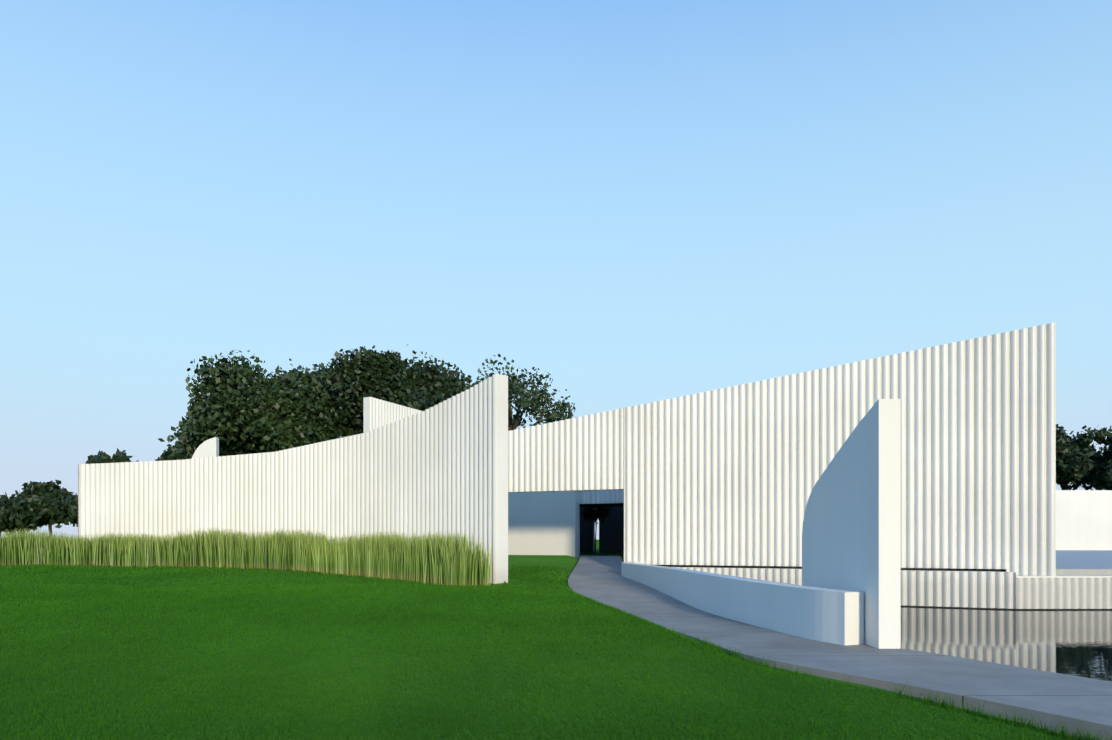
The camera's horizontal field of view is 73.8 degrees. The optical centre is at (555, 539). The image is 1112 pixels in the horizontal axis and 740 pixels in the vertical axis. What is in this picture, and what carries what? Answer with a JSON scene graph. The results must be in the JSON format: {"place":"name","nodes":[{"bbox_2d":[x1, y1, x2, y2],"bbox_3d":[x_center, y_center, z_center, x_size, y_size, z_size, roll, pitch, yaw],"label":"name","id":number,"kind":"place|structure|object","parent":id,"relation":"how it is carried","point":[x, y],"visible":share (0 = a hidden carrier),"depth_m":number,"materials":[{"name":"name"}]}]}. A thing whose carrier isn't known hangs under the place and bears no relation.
{"place":"outdoors","nodes":[
{"label":"outdoors","id":0,"kind":"place"},
{"bbox_2d":[0,582,787,672],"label":"lawn grass","id":1,"kind":"structure","parent":0,"point":[61,591],"depth_m":14.06,"materials":[{"name":"green plant"}]},
{"bbox_2d":[0,540,1085,739],"bbox_3d":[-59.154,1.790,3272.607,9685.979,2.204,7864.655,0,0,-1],"label":"lawn ground","id":2,"kind":"structure","parent":0,"point":[566,562],"depth_m":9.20,"materials":[{"name":"green plant"}]},
{"bbox_2d":[0,495,14,534],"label":"tree trunk","id":3,"kind":"object","parent":2,"relation":"on","point":[1,517],"visible":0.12,"depth_m":127.75,"materials":[{"name":"green plant"}]},
{"bbox_2d":[0,503,47,534],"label":"tree","id":4,"kind":"object","parent":2,"relation":"on","point":[9,521],"visible":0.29,"depth_m":125.75,"materials":[{"name":"green plant"}]},
{"bbox_2d":[0,480,77,534],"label":"tree","id":5,"kind":"object","parent":2,"relation":"on","point":[31,489],"visible":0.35,"depth_m":128.04,"materials":[{"name":"green plant"}]},
{"bbox_2d":[6,490,73,534],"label":"tree","id":6,"kind":"object","parent":2,"relation":"on","point":[41,510],"visible":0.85,"depth_m":122.92,"materials":[{"name":"green plant"}]},
{"bbox_2d":[49,498,77,527],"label":"tree","id":7,"kind":"object","parent":2,"relation":"on","point":[72,513],"visible":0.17,"depth_m":124.27,"materials":[{"name":"green plant"}]},
{"bbox_2d":[85,448,138,463],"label":"tree","id":8,"kind":"object","parent":2,"relation":"on","point":[118,456],"visible":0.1,"depth_m":87.44,"materials":[{"name":"green plant"}]},
{"bbox_2d":[155,440,189,460],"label":"tree","id":9,"kind":"object","parent":2,"relation":"on","point":[168,454],"visible":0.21,"depth_m":86.41,"materials":[{"name":"green plant"}]},
{"bbox_2d":[192,437,218,458],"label":"fin","id":10,"kind":"object","parent":2,"relation":"on","point":[207,448],"visible":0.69,"depth_m":41.33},
{"bbox_2d":[173,426,268,459],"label":"tree","id":11,"kind":"object","parent":2,"relation":"on","point":[191,450],"depth_m":62.43,"materials":[{"name":"green plant"}]},
{"bbox_2d":[0,527,490,585],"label":"reed bed","id":12,"kind":"object","parent":2,"relation":"on","point":[438,558],"visible":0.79,"depth_m":27.99,"materials":[{"name":"green plant"}]},
{"bbox_2d":[158,349,360,455],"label":"tree","id":13,"kind":"object","parent":2,"relation":"on","point":[244,403],"visible":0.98,"depth_m":55.59,"materials":[{"name":"green plant"}]},
{"bbox_2d":[0,563,572,586],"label":"lawn grass","id":14,"kind":"structure","parent":2,"relation":"on","point":[100,577],"depth_m":24.87,"materials":[{"name":"green plant"}]},
{"bbox_2d":[78,374,507,583],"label":"wall","id":15,"kind":"structure","parent":2,"relation":"on","point":[441,467],"depth_m":28.25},
{"bbox_2d":[310,362,355,437],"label":"tree","id":16,"kind":"object","parent":2,"relation":"on","point":[321,369],"depth_m":63.95,"materials":[{"name":"green plant"}]},
{"bbox_2d":[363,397,421,432],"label":"wall","id":17,"kind":"structure","parent":2,"relation":"on","point":[377,413],"depth_m":38.20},
{"bbox_2d":[316,345,477,435],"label":"tree","id":18,"kind":"object","parent":2,"relation":"on","point":[388,376],"visible":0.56,"depth_m":57.08,"materials":[{"name":"green plant"}]},
{"bbox_2d":[470,354,575,430],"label":"tree","id":19,"kind":"object","parent":2,"relation":"on","point":[516,387],"visible":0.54,"depth_m":51.02,"materials":[{"name":"green plant"}]},
{"bbox_2d":[508,491,579,557],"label":"wall","id":20,"kind":"structure","parent":2,"relation":"on","point":[543,523],"depth_m":35.71,"materials":[{"name":"paint"}]},
{"bbox_2d":[580,507,594,551],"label":"court wall","id":21,"kind":"structure","parent":2,"relation":"on","point":[587,535],"depth_m":41.40,"materials":[{"name":"black"}]},
{"bbox_2d":[580,507,613,552],"bbox_3d":[2.187,-0.655,39.676,1.845,2.944,2.005,0,0,-1],"label":"tree","id":22,"kind":"object","parent":2,"relation":"on","point":[590,513],"visible":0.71,"depth_m":39.41,"materials":[{"name":"plant"}]},
{"bbox_2d":[599,506,623,552],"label":"court wall","id":23,"kind":"structure","parent":2,"relation":"on","point":[611,534],"depth_m":40.79,"materials":[{"name":"black"}]},
{"bbox_2d":[657,565,1005,571],"bbox_3d":[8.605,2.021,26.298,12.680,2.140,0.390,0,0,22],"label":"ledge","id":24,"kind":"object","parent":2,"relation":"on","point":[920,569],"depth_m":26.21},
{"bbox_2d":[624,322,1055,569],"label":"wall","id":25,"kind":"structure","parent":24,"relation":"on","point":[728,476],"depth_m":25.14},
{"bbox_2d":[508,408,623,492],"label":"lintel wall","id":26,"kind":"structure","parent":25,"relation":"attached to","point":[584,453],"depth_m":29.20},
{"bbox_2d":[557,576,1111,739],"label":"path edge grass tufts","id":27,"kind":"object","parent":2,"relation":"on","point":[926,700],"visible":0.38,"depth_m":8.62,"materials":[{"name":"green plant"}]},
{"bbox_2d":[568,555,1111,739],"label":"footpath","id":28,"kind":"structure","parent":2,"relation":"on","point":[1047,698],"depth_m":10.74,"materials":[{"name":"concrete"}]},
{"bbox_2d":[621,562,863,645],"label":"parapet","id":29,"kind":"structure","parent":28,"relation":"on","point":[833,616],"depth_m":15.21,"materials":[{"name":"white paint"}]},
{"bbox_2d":[673,567,1015,608],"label":"wall","id":30,"kind":"structure","parent":2,"relation":"on","point":[981,589],"depth_m":23.77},
{"bbox_2d":[901,605,1014,609],"bbox_3d":[8.579,2.274,25.315,12.300,0.235,0.095,0,0,22],"label":"wall water line","id":31,"kind":"object","parent":30,"relation":"attached to","point":[957,607],"visible":0.07,"depth_m":23.57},
{"bbox_2d":[802,399,900,648],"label":"fin wall","id":32,"kind":"structure","parent":2,"relation":"on","point":[851,534],"depth_m":12.96,"materials":[{"name":"white paint"}]},
{"bbox_2d":[1006,569,1055,575],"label":"wall","id":33,"kind":"structure","parent":2,"relation":"on","point":[1035,572],"depth_m":23.38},
{"bbox_2d":[1016,578,1111,608],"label":"wall","id":34,"kind":"structure","parent":2,"relation":"on","point":[1063,593],"depth_m":23.05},
{"bbox_2d":[1015,609,1111,609],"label":"wall water line","id":35,"kind":"object","parent":34,"relation":"attached to","point":[1063,609],"visible":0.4,"depth_m":23.01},
{"bbox_2d":[1016,575,1111,577],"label":"wall cap","id":36,"kind":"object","parent":34,"relation":"on","point":[1072,576],"depth_m":23.04,"materials":[{"name":"white paint"}]},
{"bbox_2d":[1056,424,1095,484],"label":"tree","id":37,"kind":"object","parent":2,"relation":"on","point":[1071,461],"visible":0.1,"depth_m":87.97,"materials":[{"name":"green plant"}]},
{"bbox_2d":[1056,490,1111,549],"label":"white block","id":38,"kind":"structure","parent":2,"relation":"on","point":[1083,519],"depth_m":67.96,"materials":[{"name":"paint"}]},
{"bbox_2d":[1056,550,1111,574],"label":"wall","id":39,"kind":"structure","parent":2,"relation":"on","point":[1083,562],"depth_m":31.81,"materials":[{"name":"white concrete"}]},
{"bbox_2d":[1056,424,1111,489],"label":"tree","id":40,"kind":"object","parent":2,"relation":"on","point":[1084,440],"visible":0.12,"depth_m":93.11,"materials":[{"name":"green plant"}]},
{"bbox_2d":[1083,434,1111,489],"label":"tree","id":41,"kind":"object","parent":2,"relation":"on","point":[1101,480],"visible":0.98,"depth_m":91.33,"materials":[{"name":"green plant"}]},
{"bbox_2d":[1099,441,1111,459],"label":"tree trunk","id":42,"kind":"object","parent":2,"relation":"on","point":[1106,447],"visible":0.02,"depth_m":94.07,"materials":[{"name":"green plant"}]},
{"bbox_2d":[0,0,1111,539],"label":"sky","id":43,"kind":"structure","parent":0,"point":[628,203],"materials":[{"name":"blue"}]},
{"bbox_2d":[580,503,623,506],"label":"passage ceiling","id":44,"kind":"structure","parent":0,"point":[598,505],"depth_m":37.34,"materials":[{"name":"black"}]},
{"bbox_2d":[901,607,1111,681],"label":"pool water","id":45,"kind":"structure","parent":0,"point":[1074,642],"depth_m":16.73,"materials":[{"name":"black liquid"}]},
{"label":"corrugated rear wall","id":46,"kind":"object","parent":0,"visible":0},
{"bbox_2d":[578,490,623,503],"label":"lintel","id":47,"kind":"structure","parent":46,"relation":"attached to","point":[602,497],"depth_m":35.09,"materials":[{"name":"white concrete"}]}
]}

